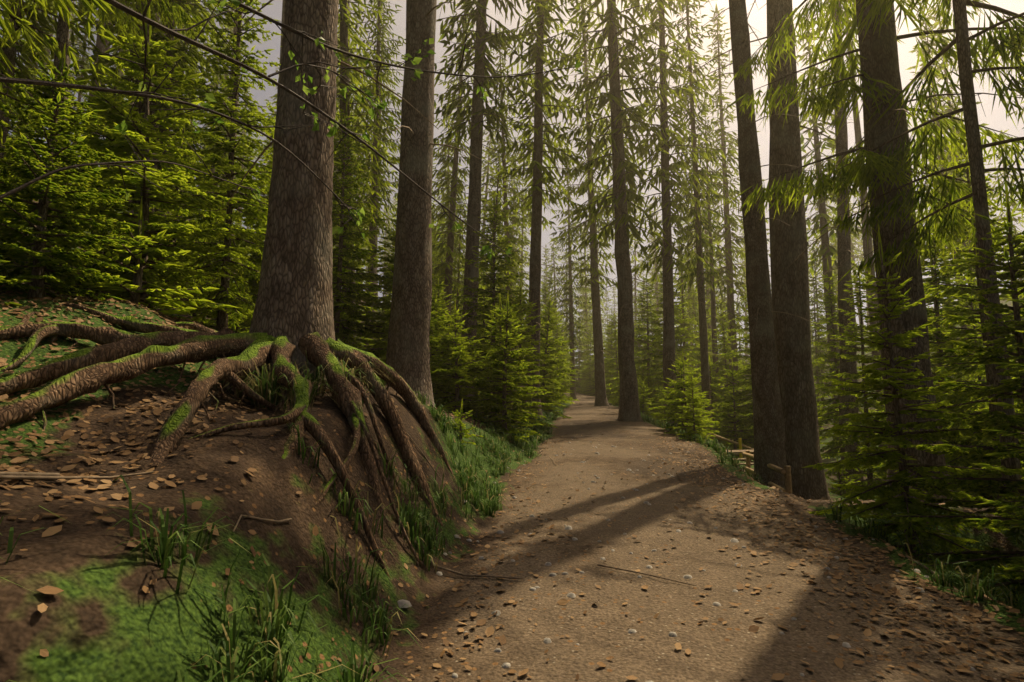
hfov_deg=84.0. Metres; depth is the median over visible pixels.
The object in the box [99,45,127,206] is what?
spruce
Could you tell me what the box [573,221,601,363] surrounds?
spruce
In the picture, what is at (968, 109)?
spruce
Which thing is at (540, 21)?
spruce
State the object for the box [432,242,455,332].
spruce pole
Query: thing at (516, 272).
spruce
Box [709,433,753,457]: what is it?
log fence
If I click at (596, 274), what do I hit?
spruce
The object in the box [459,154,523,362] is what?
spruce
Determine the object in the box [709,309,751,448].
conifer tree
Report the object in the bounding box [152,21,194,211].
tall spruce
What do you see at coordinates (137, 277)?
small spruce
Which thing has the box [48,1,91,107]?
spruce
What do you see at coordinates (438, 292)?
young spruce
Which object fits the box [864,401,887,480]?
young spruce
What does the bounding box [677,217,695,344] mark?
spruce
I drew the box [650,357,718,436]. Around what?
young spruce
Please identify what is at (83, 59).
spruce
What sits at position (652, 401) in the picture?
young spruce
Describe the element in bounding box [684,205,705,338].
spruce
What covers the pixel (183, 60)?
spruce
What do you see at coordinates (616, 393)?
young spruce
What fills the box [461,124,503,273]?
spruce
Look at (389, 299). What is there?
spruce pole
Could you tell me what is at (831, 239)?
spruce
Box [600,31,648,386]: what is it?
spruce
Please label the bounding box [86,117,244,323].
young spruce
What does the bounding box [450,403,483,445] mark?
small spruce
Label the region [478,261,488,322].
spruce pole
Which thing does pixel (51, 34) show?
spruce
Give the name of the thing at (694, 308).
spruce
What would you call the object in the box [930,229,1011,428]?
spruce pole
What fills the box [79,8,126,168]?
tall spruce
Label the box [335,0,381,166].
spruce
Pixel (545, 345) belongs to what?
young spruce
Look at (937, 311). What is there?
conifer tree
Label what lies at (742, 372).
conifer tree
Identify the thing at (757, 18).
sky
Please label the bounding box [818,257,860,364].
spruce
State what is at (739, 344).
spruce
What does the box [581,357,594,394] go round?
young spruce
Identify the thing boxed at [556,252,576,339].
spruce
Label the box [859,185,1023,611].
young spruce
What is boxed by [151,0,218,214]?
spruce
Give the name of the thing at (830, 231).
spruce
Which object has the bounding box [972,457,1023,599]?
young spruce
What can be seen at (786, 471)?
log fence
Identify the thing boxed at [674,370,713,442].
young spruce
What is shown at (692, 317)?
spruce
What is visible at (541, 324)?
young spruce
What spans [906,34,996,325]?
spruce
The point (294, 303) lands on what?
spruce
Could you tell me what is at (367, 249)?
spruce
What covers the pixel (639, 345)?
spruce pole
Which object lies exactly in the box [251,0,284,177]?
tall spruce
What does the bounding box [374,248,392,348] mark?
spruce pole
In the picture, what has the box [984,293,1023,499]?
spruce pole
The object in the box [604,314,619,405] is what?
conifer tree
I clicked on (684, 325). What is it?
spruce
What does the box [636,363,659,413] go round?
young spruce
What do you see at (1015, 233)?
spruce
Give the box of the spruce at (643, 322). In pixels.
[634,293,662,368]
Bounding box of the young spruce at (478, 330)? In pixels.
[454,286,509,395]
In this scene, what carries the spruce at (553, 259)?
on the terrain
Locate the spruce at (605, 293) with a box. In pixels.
[602,291,609,343]
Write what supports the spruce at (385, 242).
on the terrain
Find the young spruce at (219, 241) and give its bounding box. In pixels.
[195,202,241,281]
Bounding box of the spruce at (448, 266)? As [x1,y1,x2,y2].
[431,1,491,334]
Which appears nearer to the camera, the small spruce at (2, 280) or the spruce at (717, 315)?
the small spruce at (2, 280)
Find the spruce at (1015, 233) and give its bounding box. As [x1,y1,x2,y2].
[1000,225,1023,310]
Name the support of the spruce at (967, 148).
on the terrain
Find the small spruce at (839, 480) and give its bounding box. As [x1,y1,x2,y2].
[825,458,859,498]
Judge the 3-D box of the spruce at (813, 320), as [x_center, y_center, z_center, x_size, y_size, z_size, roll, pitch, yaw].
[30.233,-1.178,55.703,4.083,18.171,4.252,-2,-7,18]
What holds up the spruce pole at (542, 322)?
on the terrain
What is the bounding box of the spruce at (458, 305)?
[440,193,466,343]
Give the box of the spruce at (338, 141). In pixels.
[335,28,356,287]
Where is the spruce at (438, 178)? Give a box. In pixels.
[432,106,467,261]
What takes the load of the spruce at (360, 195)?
on the terrain
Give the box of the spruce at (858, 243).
[831,151,864,331]
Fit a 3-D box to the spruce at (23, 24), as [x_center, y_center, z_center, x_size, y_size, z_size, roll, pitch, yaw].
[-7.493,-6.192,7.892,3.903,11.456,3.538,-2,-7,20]
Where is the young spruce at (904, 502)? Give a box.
[802,225,1017,586]
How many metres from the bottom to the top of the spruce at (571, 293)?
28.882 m
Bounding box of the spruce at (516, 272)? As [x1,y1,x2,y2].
[502,233,525,345]
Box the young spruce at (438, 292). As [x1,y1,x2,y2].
[430,279,457,350]
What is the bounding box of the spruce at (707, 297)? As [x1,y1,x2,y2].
[680,191,735,361]
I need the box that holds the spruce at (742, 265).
[737,224,745,298]
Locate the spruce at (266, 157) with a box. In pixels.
[259,130,271,195]
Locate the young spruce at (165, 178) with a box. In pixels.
[6,6,265,310]
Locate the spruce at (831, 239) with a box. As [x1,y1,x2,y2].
[815,190,837,294]
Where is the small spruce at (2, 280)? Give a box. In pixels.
[0,245,30,305]
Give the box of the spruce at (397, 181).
[390,77,440,218]
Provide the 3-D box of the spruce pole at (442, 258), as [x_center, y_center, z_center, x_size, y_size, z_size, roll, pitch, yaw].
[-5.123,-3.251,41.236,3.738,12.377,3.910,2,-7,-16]
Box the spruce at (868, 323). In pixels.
[854,196,873,324]
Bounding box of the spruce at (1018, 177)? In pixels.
[1007,19,1023,182]
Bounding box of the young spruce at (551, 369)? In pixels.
[521,332,562,402]
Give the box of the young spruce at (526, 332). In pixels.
[480,279,566,428]
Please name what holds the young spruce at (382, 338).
on the terrain
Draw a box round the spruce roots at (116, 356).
[0,302,456,577]
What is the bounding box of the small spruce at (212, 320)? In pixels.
[195,293,242,329]
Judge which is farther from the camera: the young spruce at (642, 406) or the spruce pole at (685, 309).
the spruce pole at (685, 309)
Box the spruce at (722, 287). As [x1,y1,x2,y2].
[713,217,734,311]
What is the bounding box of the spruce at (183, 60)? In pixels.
[75,0,246,300]
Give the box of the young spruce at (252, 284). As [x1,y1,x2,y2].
[208,154,272,330]
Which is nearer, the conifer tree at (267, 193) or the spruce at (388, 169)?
the conifer tree at (267, 193)
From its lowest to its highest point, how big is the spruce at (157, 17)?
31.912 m
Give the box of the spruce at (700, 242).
[657,0,740,444]
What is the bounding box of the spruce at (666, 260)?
[607,0,737,424]
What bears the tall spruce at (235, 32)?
on the terrain
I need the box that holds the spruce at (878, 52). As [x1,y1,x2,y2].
[759,0,1022,503]
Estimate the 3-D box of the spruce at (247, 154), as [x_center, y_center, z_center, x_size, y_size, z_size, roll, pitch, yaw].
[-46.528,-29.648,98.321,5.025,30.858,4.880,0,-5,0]
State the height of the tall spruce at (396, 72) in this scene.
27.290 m
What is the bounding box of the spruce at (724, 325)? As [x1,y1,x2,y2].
[717,294,743,370]
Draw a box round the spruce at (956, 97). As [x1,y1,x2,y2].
[922,2,997,379]
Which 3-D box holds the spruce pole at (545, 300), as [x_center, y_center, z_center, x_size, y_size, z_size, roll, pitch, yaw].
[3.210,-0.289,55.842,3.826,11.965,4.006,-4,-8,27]
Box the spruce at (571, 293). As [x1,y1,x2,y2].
[548,149,591,398]
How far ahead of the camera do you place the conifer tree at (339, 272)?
14.54 m
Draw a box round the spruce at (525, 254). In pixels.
[503,192,541,300]
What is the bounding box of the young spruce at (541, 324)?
[540,317,568,398]
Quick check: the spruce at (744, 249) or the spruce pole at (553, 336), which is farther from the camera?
the spruce at (744, 249)
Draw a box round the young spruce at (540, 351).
[522,316,557,391]
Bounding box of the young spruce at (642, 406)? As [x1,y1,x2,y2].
[638,384,659,420]
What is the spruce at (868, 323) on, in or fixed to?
on the terrain
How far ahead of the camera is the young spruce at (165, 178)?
8.08 m
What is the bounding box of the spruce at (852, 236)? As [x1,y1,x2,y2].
[829,197,865,284]
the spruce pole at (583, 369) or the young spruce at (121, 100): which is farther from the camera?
the spruce pole at (583, 369)
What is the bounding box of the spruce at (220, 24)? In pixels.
[174,0,232,224]
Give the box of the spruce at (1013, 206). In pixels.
[987,129,1023,303]
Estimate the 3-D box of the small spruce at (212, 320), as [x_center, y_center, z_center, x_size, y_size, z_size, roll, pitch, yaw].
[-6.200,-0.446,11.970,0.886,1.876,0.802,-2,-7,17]
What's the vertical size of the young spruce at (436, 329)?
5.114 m
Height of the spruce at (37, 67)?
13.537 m
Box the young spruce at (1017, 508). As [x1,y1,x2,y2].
[964,299,1023,576]
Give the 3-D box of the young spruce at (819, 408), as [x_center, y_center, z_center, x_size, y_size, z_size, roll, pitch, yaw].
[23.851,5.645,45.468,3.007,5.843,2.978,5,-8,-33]
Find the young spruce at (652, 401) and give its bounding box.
[640,386,659,421]
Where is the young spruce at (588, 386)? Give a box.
[583,369,594,394]
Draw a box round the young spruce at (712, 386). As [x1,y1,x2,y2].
[696,356,744,448]
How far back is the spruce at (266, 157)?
68.94 m
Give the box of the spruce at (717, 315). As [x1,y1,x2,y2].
[706,268,727,358]
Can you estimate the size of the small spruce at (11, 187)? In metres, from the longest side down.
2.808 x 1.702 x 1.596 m
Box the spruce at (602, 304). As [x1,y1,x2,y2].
[583,230,613,328]
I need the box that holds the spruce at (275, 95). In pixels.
[272,14,349,140]
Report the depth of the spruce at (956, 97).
44.77 m
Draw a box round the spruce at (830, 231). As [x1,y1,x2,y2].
[814,200,837,281]
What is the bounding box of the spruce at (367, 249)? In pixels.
[362,183,382,271]
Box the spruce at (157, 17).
[115,0,200,212]
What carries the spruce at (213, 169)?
on the terrain
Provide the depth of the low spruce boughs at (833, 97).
9.49 m
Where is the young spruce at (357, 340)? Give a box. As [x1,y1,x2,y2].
[333,216,380,354]
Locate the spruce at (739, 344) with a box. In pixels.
[724,295,749,403]
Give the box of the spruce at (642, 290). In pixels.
[636,255,651,327]
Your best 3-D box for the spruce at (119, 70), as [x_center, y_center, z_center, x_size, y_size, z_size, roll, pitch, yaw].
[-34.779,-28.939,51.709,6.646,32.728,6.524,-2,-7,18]
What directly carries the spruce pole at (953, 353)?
on the terrain
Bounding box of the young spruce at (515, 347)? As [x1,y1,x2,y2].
[507,308,545,393]
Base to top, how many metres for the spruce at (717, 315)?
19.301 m
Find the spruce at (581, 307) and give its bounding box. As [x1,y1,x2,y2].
[575,256,592,347]
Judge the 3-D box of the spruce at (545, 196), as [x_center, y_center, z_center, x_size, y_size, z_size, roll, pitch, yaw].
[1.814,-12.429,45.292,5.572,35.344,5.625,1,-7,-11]
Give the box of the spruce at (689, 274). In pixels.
[675,193,708,365]
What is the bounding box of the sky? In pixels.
[0,0,1023,365]
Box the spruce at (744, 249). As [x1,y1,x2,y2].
[738,149,770,287]
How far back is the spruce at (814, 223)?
97.73 m
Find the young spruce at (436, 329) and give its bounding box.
[381,289,482,404]
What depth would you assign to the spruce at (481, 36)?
22.24 m
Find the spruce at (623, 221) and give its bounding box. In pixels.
[543,0,694,421]
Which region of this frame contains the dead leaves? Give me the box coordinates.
[0,270,1023,681]
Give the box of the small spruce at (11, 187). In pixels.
[0,151,29,246]
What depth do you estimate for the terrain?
3.78 m
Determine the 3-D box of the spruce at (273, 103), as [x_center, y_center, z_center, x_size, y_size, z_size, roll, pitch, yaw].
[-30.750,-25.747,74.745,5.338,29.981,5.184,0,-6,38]
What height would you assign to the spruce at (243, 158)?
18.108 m
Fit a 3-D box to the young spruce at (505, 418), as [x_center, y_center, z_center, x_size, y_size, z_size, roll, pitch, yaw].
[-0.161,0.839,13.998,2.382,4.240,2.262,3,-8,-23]
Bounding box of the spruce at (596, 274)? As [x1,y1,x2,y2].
[549,0,647,405]
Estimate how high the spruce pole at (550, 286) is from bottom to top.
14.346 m
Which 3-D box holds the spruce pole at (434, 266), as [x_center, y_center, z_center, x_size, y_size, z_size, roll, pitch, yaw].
[-5.275,-3.288,36.432,4.707,11.798,5.053,1,-8,-10]
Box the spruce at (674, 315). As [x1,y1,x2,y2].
[658,276,687,364]
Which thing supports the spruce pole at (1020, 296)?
on the terrain
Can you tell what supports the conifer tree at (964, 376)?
on the terrain
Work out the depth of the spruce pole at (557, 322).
68.31 m
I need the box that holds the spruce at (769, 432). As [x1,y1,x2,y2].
[670,0,820,488]
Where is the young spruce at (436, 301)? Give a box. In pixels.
[430,294,458,391]
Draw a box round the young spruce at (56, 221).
[21,168,96,258]
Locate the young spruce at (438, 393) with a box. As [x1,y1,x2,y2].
[431,330,473,409]
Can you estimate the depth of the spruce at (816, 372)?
49.67 m
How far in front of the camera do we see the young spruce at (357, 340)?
16.60 m
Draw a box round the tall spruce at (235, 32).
[198,9,257,259]
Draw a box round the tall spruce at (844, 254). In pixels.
[800,0,874,500]
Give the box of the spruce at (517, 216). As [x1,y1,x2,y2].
[497,139,529,292]
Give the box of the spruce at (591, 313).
[583,261,606,349]
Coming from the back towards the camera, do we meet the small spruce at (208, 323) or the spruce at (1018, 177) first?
the spruce at (1018, 177)
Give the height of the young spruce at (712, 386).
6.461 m
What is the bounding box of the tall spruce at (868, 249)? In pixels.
[799,0,886,471]
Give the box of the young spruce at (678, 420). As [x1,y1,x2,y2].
[653,388,704,440]
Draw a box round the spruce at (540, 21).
[472,0,603,419]
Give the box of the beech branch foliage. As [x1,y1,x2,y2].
[0,0,583,261]
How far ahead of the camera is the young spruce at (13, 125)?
16.56 m
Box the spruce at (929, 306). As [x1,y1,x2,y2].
[920,256,940,355]
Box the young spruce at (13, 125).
[4,104,45,221]
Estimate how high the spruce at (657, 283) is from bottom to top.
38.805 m
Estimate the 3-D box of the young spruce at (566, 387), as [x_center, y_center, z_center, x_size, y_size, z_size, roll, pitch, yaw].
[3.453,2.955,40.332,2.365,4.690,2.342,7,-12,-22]
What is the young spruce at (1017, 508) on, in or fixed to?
on the terrain
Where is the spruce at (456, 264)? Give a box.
[453,231,463,306]
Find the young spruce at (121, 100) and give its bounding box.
[22,64,170,292]
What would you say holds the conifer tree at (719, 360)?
on the terrain
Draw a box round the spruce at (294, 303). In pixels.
[224,0,437,399]
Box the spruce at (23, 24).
[0,0,121,213]
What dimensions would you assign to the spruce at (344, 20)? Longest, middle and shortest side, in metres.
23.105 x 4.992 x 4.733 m
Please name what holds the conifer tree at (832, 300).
on the terrain
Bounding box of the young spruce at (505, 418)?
[457,296,552,442]
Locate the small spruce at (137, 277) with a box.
[54,198,218,314]
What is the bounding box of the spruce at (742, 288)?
[734,214,748,355]
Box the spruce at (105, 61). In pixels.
[22,0,236,212]
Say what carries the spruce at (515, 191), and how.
on the terrain
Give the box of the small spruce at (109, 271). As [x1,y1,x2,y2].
[57,208,131,295]
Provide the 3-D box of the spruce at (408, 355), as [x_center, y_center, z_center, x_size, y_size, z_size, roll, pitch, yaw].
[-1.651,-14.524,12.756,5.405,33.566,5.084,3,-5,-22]
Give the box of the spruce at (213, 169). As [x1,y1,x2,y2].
[190,41,241,223]
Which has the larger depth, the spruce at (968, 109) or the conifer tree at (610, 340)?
the conifer tree at (610, 340)
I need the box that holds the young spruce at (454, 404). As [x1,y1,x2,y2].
[430,304,501,420]
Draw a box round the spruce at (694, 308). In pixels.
[687,289,711,384]
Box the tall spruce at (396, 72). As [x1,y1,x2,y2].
[363,0,402,311]
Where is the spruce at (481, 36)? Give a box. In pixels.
[432,0,553,405]
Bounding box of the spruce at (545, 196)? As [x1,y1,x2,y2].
[506,0,568,271]
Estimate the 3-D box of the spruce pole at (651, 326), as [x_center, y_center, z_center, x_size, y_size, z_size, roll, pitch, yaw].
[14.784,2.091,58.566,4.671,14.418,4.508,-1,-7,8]
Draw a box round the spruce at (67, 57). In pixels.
[39,2,96,167]
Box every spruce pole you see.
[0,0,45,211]
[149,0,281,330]
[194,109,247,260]
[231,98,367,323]
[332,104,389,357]
[335,221,380,344]
[363,208,436,359]
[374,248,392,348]
[431,214,461,319]
[432,219,460,325]
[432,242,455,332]
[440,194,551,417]
[454,245,480,323]
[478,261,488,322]
[514,287,556,359]
[541,265,561,335]
[541,283,560,347]
[543,297,569,379]
[550,311,575,391]
[558,318,577,394]
[567,320,586,392]
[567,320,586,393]
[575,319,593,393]
[577,345,591,393]
[583,325,608,394]
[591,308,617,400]
[603,327,614,362]
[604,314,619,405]
[604,331,617,371]
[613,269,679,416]
[634,321,657,398]
[634,323,645,368]
[640,298,662,391]
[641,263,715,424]
[657,308,700,393]
[686,306,741,408]
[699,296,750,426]
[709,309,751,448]
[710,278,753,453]
[741,334,752,425]
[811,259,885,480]
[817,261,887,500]
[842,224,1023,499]
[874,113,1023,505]
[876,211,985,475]
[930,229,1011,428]
[931,304,970,428]
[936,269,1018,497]
[980,208,1023,413]
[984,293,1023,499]
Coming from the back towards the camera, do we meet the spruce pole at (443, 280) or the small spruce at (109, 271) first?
the spruce pole at (443, 280)
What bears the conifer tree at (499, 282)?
on the terrain
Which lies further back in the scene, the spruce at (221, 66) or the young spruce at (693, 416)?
the spruce at (221, 66)
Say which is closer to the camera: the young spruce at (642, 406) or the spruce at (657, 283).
the young spruce at (642, 406)
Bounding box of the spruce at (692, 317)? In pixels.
[686,295,711,366]
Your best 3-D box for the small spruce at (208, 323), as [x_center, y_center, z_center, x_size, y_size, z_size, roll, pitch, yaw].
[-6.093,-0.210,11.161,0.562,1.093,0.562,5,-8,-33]
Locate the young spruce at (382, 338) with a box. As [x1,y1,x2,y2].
[371,295,391,359]
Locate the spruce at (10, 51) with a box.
[0,0,128,170]
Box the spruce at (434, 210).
[431,163,447,264]
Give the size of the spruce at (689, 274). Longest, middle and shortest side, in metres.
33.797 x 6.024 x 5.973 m
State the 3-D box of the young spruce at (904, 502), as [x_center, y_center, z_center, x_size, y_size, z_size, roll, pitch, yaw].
[4.343,0.913,6.475,2.028,4.663,1.958,-1,-5,-16]
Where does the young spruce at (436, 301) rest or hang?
on the terrain
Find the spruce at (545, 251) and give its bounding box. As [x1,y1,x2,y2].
[540,245,552,316]
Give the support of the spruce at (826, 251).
on the terrain
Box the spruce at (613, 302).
[609,285,617,352]
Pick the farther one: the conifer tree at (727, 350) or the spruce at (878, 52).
the conifer tree at (727, 350)
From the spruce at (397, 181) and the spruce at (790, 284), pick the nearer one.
the spruce at (790, 284)
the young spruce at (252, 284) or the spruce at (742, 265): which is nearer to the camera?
the young spruce at (252, 284)
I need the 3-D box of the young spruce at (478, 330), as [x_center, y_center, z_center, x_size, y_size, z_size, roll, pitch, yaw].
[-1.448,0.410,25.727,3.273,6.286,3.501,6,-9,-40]
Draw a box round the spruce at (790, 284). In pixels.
[688,0,847,499]
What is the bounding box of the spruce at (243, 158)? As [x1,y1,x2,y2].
[235,100,257,223]
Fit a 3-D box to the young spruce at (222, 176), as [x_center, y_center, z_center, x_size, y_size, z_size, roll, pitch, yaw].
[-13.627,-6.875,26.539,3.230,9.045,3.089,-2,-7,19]
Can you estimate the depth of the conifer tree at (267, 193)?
17.39 m
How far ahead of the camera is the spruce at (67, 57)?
39.94 m
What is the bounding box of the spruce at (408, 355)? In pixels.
[384,0,500,407]
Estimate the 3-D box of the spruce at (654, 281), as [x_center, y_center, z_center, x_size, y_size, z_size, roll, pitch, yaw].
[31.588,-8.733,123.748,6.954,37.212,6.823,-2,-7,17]
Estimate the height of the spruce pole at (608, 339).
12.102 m
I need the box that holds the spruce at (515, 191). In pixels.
[480,25,530,318]
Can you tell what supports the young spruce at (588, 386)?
on the terrain
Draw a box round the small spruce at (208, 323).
[190,307,215,329]
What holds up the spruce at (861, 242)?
on the terrain
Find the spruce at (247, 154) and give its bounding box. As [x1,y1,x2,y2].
[236,89,253,227]
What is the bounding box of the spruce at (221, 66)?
[209,9,250,186]
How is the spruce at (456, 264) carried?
on the terrain
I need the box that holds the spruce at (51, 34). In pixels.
[26,1,78,137]
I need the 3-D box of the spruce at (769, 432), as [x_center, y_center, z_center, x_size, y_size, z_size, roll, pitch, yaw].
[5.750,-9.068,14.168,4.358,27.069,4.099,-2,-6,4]
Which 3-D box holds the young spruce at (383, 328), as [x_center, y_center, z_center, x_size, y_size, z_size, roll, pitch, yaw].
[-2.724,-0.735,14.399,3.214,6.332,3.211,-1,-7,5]
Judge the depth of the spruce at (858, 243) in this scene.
106.45 m
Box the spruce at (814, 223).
[807,163,836,285]
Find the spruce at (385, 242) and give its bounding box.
[378,202,391,295]
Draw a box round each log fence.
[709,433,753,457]
[742,450,791,493]
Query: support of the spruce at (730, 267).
on the terrain
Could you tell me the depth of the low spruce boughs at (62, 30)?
10.51 m
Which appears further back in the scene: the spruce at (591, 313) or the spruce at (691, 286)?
the spruce at (691, 286)
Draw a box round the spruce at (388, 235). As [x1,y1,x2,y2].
[377,205,392,295]
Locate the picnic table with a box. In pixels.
[720,450,753,464]
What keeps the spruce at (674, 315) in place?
on the terrain
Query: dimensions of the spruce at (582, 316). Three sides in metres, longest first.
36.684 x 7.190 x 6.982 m
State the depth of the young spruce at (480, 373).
15.20 m
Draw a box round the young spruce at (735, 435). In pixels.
[703,361,753,457]
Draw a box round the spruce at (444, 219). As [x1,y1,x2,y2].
[435,168,465,278]
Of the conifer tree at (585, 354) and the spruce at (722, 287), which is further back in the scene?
the spruce at (722, 287)
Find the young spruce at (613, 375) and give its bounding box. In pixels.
[606,368,616,401]
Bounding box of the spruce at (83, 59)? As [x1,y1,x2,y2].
[68,10,95,144]
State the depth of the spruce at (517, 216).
73.66 m
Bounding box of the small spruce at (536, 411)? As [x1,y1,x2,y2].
[527,399,544,421]
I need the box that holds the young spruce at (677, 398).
[654,353,719,436]
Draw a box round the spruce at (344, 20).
[271,0,401,347]
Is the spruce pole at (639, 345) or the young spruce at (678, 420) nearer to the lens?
the young spruce at (678, 420)
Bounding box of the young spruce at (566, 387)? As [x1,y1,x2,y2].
[552,354,574,407]
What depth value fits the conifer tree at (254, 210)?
10.20 m
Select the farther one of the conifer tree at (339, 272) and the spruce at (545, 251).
the spruce at (545, 251)
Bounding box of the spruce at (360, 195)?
[351,110,379,290]
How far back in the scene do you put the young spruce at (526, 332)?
18.81 m
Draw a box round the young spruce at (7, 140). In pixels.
[1,138,34,227]
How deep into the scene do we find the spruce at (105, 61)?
14.50 m
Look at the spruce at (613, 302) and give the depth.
159.56 m
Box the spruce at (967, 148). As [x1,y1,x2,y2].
[948,100,994,234]
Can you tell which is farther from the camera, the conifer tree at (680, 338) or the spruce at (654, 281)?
the spruce at (654, 281)
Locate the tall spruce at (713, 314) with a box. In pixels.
[697,96,728,445]
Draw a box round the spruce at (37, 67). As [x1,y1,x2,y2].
[11,1,57,139]
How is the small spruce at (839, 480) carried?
on the terrain
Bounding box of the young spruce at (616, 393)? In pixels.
[610,374,619,405]
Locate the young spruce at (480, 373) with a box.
[461,294,551,432]
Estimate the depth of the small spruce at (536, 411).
20.65 m
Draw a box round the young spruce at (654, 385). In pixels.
[650,364,662,420]
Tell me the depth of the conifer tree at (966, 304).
16.45 m
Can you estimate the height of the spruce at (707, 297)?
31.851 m
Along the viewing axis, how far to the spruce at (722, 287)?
130.62 m
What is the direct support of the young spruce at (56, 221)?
on the terrain
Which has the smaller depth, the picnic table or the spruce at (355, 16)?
the picnic table
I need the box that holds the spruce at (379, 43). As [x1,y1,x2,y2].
[336,0,405,348]
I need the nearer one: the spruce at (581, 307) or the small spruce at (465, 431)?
the small spruce at (465, 431)
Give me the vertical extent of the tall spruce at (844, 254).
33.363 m
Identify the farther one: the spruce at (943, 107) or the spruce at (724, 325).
the spruce at (724, 325)
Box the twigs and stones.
[0,291,975,681]
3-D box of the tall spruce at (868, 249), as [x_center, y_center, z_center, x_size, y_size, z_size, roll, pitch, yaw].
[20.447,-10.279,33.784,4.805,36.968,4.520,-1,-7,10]
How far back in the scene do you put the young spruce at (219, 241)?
24.44 m
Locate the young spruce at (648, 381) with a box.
[638,372,662,422]
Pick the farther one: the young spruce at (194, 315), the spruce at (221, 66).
the spruce at (221, 66)
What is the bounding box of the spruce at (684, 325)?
[659,213,712,389]
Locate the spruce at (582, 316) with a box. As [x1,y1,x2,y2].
[575,275,592,350]
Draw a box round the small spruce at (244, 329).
[211,281,252,332]
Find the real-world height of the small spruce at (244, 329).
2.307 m
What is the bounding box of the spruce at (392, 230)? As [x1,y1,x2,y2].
[382,198,396,300]
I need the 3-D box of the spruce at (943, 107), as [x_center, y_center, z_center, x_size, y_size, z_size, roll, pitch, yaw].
[27.593,-8.317,35.986,4.122,29.625,4.244,-1,-9,5]
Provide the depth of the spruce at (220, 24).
49.34 m
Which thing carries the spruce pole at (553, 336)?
on the terrain
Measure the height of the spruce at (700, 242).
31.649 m
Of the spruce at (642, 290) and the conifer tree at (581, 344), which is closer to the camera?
the conifer tree at (581, 344)
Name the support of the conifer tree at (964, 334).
on the terrain
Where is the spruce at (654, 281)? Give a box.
[644,225,662,360]
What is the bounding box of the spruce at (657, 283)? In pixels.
[640,195,662,347]
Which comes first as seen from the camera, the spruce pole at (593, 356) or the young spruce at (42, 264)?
the young spruce at (42, 264)
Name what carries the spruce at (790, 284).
on the terrain
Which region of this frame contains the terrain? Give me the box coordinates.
[0,164,1023,681]
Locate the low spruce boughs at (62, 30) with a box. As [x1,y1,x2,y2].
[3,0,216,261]
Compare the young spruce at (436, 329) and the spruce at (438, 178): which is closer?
the young spruce at (436, 329)
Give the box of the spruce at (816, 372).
[808,265,831,428]
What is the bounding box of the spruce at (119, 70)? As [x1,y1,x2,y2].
[93,2,132,183]
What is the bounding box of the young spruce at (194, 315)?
[179,210,220,318]
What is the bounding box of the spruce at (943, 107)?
[910,6,988,327]
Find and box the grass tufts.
[0,352,1023,681]
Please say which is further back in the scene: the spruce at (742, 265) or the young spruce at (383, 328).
the spruce at (742, 265)
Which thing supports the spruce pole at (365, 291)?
on the terrain
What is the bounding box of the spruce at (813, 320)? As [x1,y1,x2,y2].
[808,243,829,413]
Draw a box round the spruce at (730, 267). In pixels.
[679,4,769,445]
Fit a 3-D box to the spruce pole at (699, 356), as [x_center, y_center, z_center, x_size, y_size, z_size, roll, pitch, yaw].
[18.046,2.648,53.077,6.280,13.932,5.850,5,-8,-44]
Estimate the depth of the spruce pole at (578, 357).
89.66 m
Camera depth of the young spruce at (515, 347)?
27.13 m
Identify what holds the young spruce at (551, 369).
on the terrain
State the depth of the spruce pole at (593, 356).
73.11 m
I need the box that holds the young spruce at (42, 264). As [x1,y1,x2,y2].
[0,45,157,300]
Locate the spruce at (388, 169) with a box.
[359,82,397,295]
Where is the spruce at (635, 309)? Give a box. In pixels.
[629,199,647,349]
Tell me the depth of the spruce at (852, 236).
85.02 m
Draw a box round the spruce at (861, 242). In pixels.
[855,195,872,274]
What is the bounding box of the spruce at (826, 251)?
[794,9,861,450]
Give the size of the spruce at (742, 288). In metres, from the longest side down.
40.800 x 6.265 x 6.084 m
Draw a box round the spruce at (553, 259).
[540,234,568,336]
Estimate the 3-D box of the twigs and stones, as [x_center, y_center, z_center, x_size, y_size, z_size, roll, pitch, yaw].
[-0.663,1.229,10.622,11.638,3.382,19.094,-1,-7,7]
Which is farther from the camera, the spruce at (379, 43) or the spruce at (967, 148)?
the spruce at (967, 148)
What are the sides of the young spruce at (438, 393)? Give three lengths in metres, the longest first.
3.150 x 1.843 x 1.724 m
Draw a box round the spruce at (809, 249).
[805,213,817,287]
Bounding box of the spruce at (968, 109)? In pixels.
[791,0,1023,500]
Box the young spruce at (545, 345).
[525,299,578,418]
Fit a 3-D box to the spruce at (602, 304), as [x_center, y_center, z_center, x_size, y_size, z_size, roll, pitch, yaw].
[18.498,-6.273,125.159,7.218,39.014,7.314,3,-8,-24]
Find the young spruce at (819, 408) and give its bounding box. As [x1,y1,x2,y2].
[815,387,824,432]
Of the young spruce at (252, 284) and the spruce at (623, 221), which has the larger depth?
the spruce at (623, 221)
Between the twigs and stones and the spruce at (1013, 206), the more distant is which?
the spruce at (1013, 206)
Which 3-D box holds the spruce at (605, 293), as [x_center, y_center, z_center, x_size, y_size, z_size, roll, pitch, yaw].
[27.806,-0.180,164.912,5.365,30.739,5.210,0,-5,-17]
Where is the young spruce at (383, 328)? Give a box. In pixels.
[337,210,468,390]
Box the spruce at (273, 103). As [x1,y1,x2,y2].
[261,57,279,186]
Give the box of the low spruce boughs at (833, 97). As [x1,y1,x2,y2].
[720,0,1023,260]
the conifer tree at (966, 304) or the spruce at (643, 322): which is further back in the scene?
the spruce at (643, 322)

